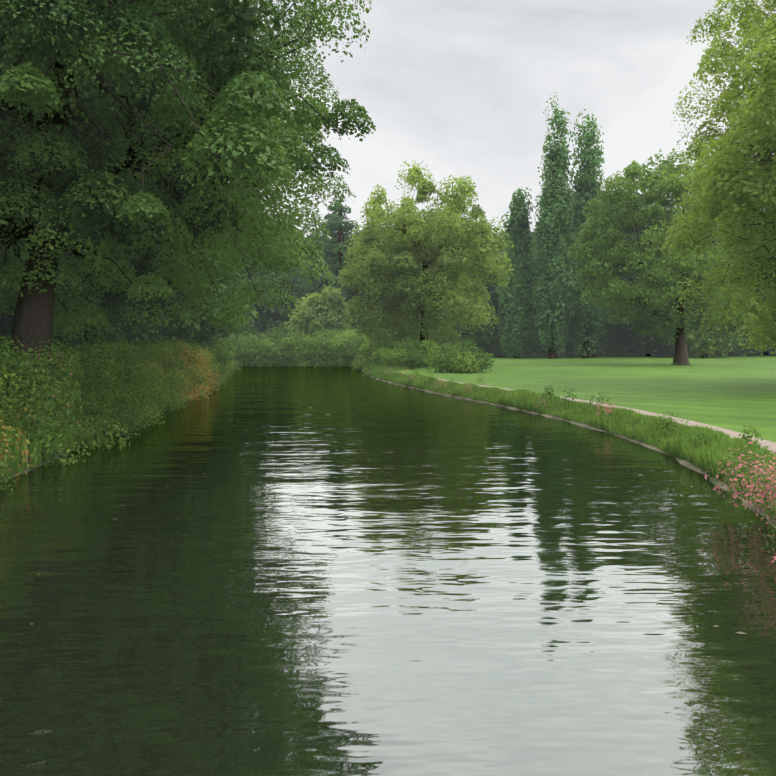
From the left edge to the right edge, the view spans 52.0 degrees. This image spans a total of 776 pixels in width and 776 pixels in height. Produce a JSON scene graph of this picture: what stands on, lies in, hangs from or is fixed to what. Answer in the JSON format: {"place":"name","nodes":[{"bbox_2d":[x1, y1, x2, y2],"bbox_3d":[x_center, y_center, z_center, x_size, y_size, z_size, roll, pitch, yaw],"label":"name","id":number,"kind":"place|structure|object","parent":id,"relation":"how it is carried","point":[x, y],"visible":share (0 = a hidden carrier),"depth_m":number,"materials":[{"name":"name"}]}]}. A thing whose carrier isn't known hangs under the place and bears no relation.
{"place":"outdoors","nodes":[
{"label":"outdoors","id":0,"kind":"place"},
{"bbox_2d":[0,362,775,775],"bbox_3d":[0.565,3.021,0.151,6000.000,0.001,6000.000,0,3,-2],"label":"water","id":1,"kind":"structure","parent":0,"point":[322,570],"depth_m":9.37,"materials":[{"name":"green liquid"}]},
{"bbox_2d":[31,378,770,633],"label":"floating leaves","id":2,"kind":"object","parent":1,"relation":"on","point":[511,424],"visible":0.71,"depth_m":14.07,"materials":[{"name":"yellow plant"}]},
{"bbox_2d":[1,350,775,528],"bbox_3d":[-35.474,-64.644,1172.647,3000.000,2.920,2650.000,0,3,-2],"label":"ground","id":3,"kind":"structure","parent":0,"point":[733,392],"depth_m":45.79,"materials":[{"name":"green plant"}]},
{"bbox_2d":[0,117,21,263],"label":"tree","id":4,"kind":"object","parent":3,"relation":"on","point":[19,202],"depth_m":31.54,"materials":[{"name":"green plant"}]},
{"bbox_2d":[0,334,107,459],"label":"shrubs","id":5,"kind":"object","parent":3,"relation":"on","point":[19,365],"visible":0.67,"depth_m":20.70,"materials":[{"name":"green plant"}]},
{"bbox_2d":[0,238,172,376],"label":"tree","id":6,"kind":"object","parent":3,"relation":"on","point":[6,324],"visible":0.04,"depth_m":43.71,"materials":[{"name":"green plant"}]},
{"bbox_2d":[0,372,211,479],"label":"bank grass","id":7,"kind":"structure","parent":3,"relation":"on","point":[34,459],"depth_m":19.99,"materials":[{"name":"green plant"}]},
{"bbox_2d":[0,338,221,479],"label":"orange shrubs","id":8,"kind":"object","parent":3,"relation":"on","point":[198,359],"visible":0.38,"depth_m":39.93,"materials":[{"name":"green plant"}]},
{"bbox_2d":[0,333,237,495],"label":"green shrubs","id":9,"kind":"object","parent":3,"relation":"on","point":[107,373],"visible":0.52,"depth_m":26.69,"materials":[{"name":"green plant"}]},
{"bbox_2d":[0,0,280,362],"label":"tree","id":10,"kind":"object","parent":3,"relation":"on","point":[94,333],"visible":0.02,"depth_m":39.40,"materials":[{"name":"green plant"}]},
{"bbox_2d":[129,295,201,347],"bbox_3d":[-21.446,-8.701,64.691,14.789,15.848,14.752,0,3,-2],"label":"tree","id":11,"kind":"object","parent":3,"relation":"on","point":[163,333],"depth_m":63.78,"materials":[{"name":"green plant"}]},
{"bbox_2d":[0,0,375,419],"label":"tree","id":12,"kind":"object","parent":3,"relation":"on","point":[74,171],"visible":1,"depth_m":21.33,"materials":[{"name":"green plant"}]},
{"bbox_2d":[118,132,276,350],"bbox_3d":[-16.054,-9.955,55.723,16.684,19.404,15.671,0,3,-2],"label":"tree","id":13,"kind":"object","parent":3,"relation":"on","point":[202,336],"depth_m":55.90,"materials":[{"name":"green plant"}]},
{"bbox_2d":[172,333,238,373],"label":"shrubs","id":14,"kind":"object","parent":3,"relation":"on","point":[227,343],"visible":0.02,"depth_m":73.77,"materials":[{"name":"green plant"}]},
{"bbox_2d":[172,261,257,342],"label":"tree","id":15,"kind":"object","parent":3,"relation":"on","point":[220,321],"depth_m":70.58,"materials":[{"name":"green plant"}]},
{"bbox_2d":[196,266,254,335],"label":"tree","id":16,"kind":"object","parent":3,"relation":"on","point":[227,296],"depth_m":86.57,"materials":[{"name":"green plant"}]},
{"bbox_2d":[231,267,279,337],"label":"tree","id":17,"kind":"object","parent":3,"relation":"on","point":[254,324],"visible":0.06,"depth_m":131.09,"materials":[{"name":"green plant"}]},
{"bbox_2d":[250,240,311,279],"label":"tree","id":18,"kind":"object","parent":3,"relation":"on","point":[288,268],"depth_m":149.94,"materials":[{"name":"green plant"}]},
{"bbox_2d":[248,268,316,339],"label":"tree","id":19,"kind":"object","parent":3,"relation":"on","point":[274,316],"visible":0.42,"depth_m":129.58,"materials":[{"name":"green plant"}]},
{"bbox_2d":[224,322,393,363],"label":"shrubs","id":20,"kind":"object","parent":3,"relation":"on","point":[348,334],"visible":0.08,"depth_m":119.82,"materials":[{"name":"green plant"}]},
{"bbox_2d":[287,205,331,277],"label":"tree","id":21,"kind":"object","parent":3,"relation":"on","point":[317,239],"visible":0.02,"depth_m":161.24,"materials":[{"name":"green plant"}]},
{"bbox_2d":[284,286,352,348],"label":"tree","id":22,"kind":"object","parent":3,"relation":"on","point":[323,308],"visible":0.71,"depth_m":124.39,"materials":[{"name":"green plant"}]},
{"bbox_2d":[231,359,407,372],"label":"reeds","id":23,"kind":"object","parent":3,"relation":"on","point":[368,366],"visible":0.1,"depth_m":78.24,"materials":[{"name":"green plant"}]},
{"bbox_2d":[297,242,344,295],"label":"tree","id":24,"kind":"object","parent":3,"relation":"on","point":[312,278],"visible":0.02,"depth_m":145.58,"materials":[{"name":"green plant"}]},
{"bbox_2d":[229,332,417,367],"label":"shrubs","id":25,"kind":"object","parent":3,"relation":"on","point":[357,356],"visible":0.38,"depth_m":98.98,"materials":[{"name":"green plant"}]},
{"bbox_2d":[300,219,352,276],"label":"tree","id":26,"kind":"object","parent":3,"relation":"on","point":[313,236],"visible":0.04,"depth_m":159.64,"materials":[{"name":"green plant"}]},
{"bbox_2d":[315,194,362,293],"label":"conifer","id":27,"kind":"object","parent":3,"relation":"on","point":[338,246],"visible":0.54,"depth_m":137.59,"materials":[{"name":"green plant"}]},
{"bbox_2d":[304,220,388,293],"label":"tree","id":28,"kind":"object","parent":3,"relation":"on","point":[326,249],"visible":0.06,"depth_m":144.76,"materials":[{"name":"green plant"}]},
{"bbox_2d":[337,251,392,329],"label":"tree","id":29,"kind":"object","parent":3,"relation":"on","point":[348,294],"visible":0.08,"depth_m":128.26,"materials":[{"name":"green plant"}]},
{"bbox_2d":[247,336,507,357],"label":"bank shrubs","id":30,"kind":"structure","parent":3,"relation":"on","point":[403,342],"depth_m":127.18,"materials":[{"name":"green plant"}]},
{"bbox_2d":[337,160,514,365],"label":"tree","id":31,"kind":"object","parent":3,"relation":"on","point":[403,287],"visible":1,"depth_m":76.53,"materials":[{"name":"green plant"}]},
{"bbox_2d":[366,334,495,373],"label":"bushes","id":32,"kind":"object","parent":3,"relation":"on","point":[457,360],"visible":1,"depth_m":68.78,"materials":[{"name":"green plant"}]},
{"bbox_2d":[427,282,498,356],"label":"tree","id":33,"kind":"object","parent":3,"relation":"on","point":[478,333],"visible":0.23,"depth_m":117.85,"materials":[{"name":"green plant"}]},
{"bbox_2d":[432,217,503,245],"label":"tree","id":34,"kind":"object","parent":3,"relation":"on","point":[474,226],"depth_m":145.41,"materials":[{"name":"green plant"}]},
{"bbox_2d":[226,363,774,478],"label":"green weeds","id":35,"kind":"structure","parent":3,"relation":"on","point":[677,427],"depth_m":22.80,"materials":[{"name":"green plant"}]},
{"bbox_2d":[230,366,775,518],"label":"bank grass","id":36,"kind":"structure","parent":3,"relation":"on","point":[704,457],"depth_m":25.18,"materials":[{"name":"green plant"}]},
{"bbox_2d":[470,249,539,355],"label":"tree","id":37,"kind":"object","parent":3,"relation":"on","point":[493,295],"visible":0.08,"depth_m":123.85,"materials":[{"name":"green plant"}]},
{"bbox_2d":[494,187,536,357],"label":"poplar","id":38,"kind":"object","parent":3,"relation":"on","point":[515,299],"visible":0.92,"depth_m":112.53,"materials":[{"name":"green plant"}]},
{"bbox_2d":[492,228,538,353],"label":"tree","id":39,"kind":"object","parent":3,"relation":"on","point":[531,253],"visible":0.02,"depth_m":147.21,"materials":[{"name":"green plant"}]},
{"bbox_2d":[367,365,712,447],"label":"plants","id":40,"kind":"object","parent":3,"relation":"on","point":[592,397],"depth_m":29.67,"materials":[{"name":"green plant"}]},
{"bbox_2d":[527,92,578,358],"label":"poplar","id":41,"kind":"object","parent":3,"relation":"on","point":[552,277],"visible":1,"depth_m":108.36,"materials":[{"name":"green plant"}]},
{"bbox_2d":[568,109,611,357],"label":"poplar","id":42,"kind":"object","parent":3,"relation":"on","point":[583,325],"visible":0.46,"depth_m":109.75,"materials":[{"name":"green plant"}]},
{"bbox_2d":[411,313,775,355],"bbox_3d":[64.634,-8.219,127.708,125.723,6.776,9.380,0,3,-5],"label":"hedge","id":43,"kind":"object","parent":3,"relation":"on","point":[607,333],"visible":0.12,"depth_m":123.98,"materials":[{"name":"green plant"}]},
{"bbox_2d":[532,184,660,356],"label":"tree","id":44,"kind":"object","parent":3,"relation":"on","point":[627,278],"visible":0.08,"depth_m":113.67,"materials":[{"name":"green plant"}]},
{"bbox_2d":[434,327,775,356],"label":"lawn shrubs","id":45,"kind":"object","parent":3,"relation":"on","point":[627,340],"visible":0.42,"depth_m":121.00,"materials":[{"name":"green plant"}]},
{"bbox_2d":[438,379,775,451],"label":"footpath","id":46,"kind":"structure","parent":3,"relation":"on","point":[770,444],"depth_m":23.03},
{"bbox_2d":[600,190,714,355],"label":"tree","id":47,"kind":"object","parent":3,"relation":"on","point":[639,229],"visible":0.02,"depth_m":123.25,"materials":[{"name":"green plant"}]},
{"bbox_2d":[567,149,752,364],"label":"lawn tree","id":48,"kind":"object","parent":3,"relation":"on","point":[594,248],"visible":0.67,"depth_m":79.93,"materials":[{"name":"green plant"}]},
{"bbox_2d":[659,261,758,357],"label":"tree","id":49,"kind":"object","parent":3,"relation":"on","point":[709,343],"visible":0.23,"depth_m":110.00,"materials":[{"name":"green plant"}]},
{"bbox_2d":[661,206,773,336],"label":"tree","id":50,"kind":"object","parent":3,"relation":"on","point":[713,241],"depth_m":124.01,"materials":[{"name":"green plant"}]},
{"bbox_2d":[661,0,775,357],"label":"tree","id":51,"kind":"object","parent":3,"relation":"on","point":[731,180],"visible":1,"depth_m":37.38,"materials":[{"name":"green plant"}]},
{"bbox_2d":[704,442,775,562],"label":"pink bush","id":52,"kind":"object","parent":3,"relation":"on","point":[742,484],"visible":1,"depth_m":13.55,"materials":[{"name":"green plant"}]},
{"bbox_2d":[745,211,775,354],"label":"tree","id":53,"kind":"object","parent":3,"relation":"on","point":[764,298],"visible":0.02,"depth_m":135.37,"materials":[{"name":"green plant"}]},
{"bbox_2d":[156,0,775,245],"label":"sky","id":54,"kind":"structure","parent":0,"point":[461,87],"materials":[{"name":"white"}]}
]}

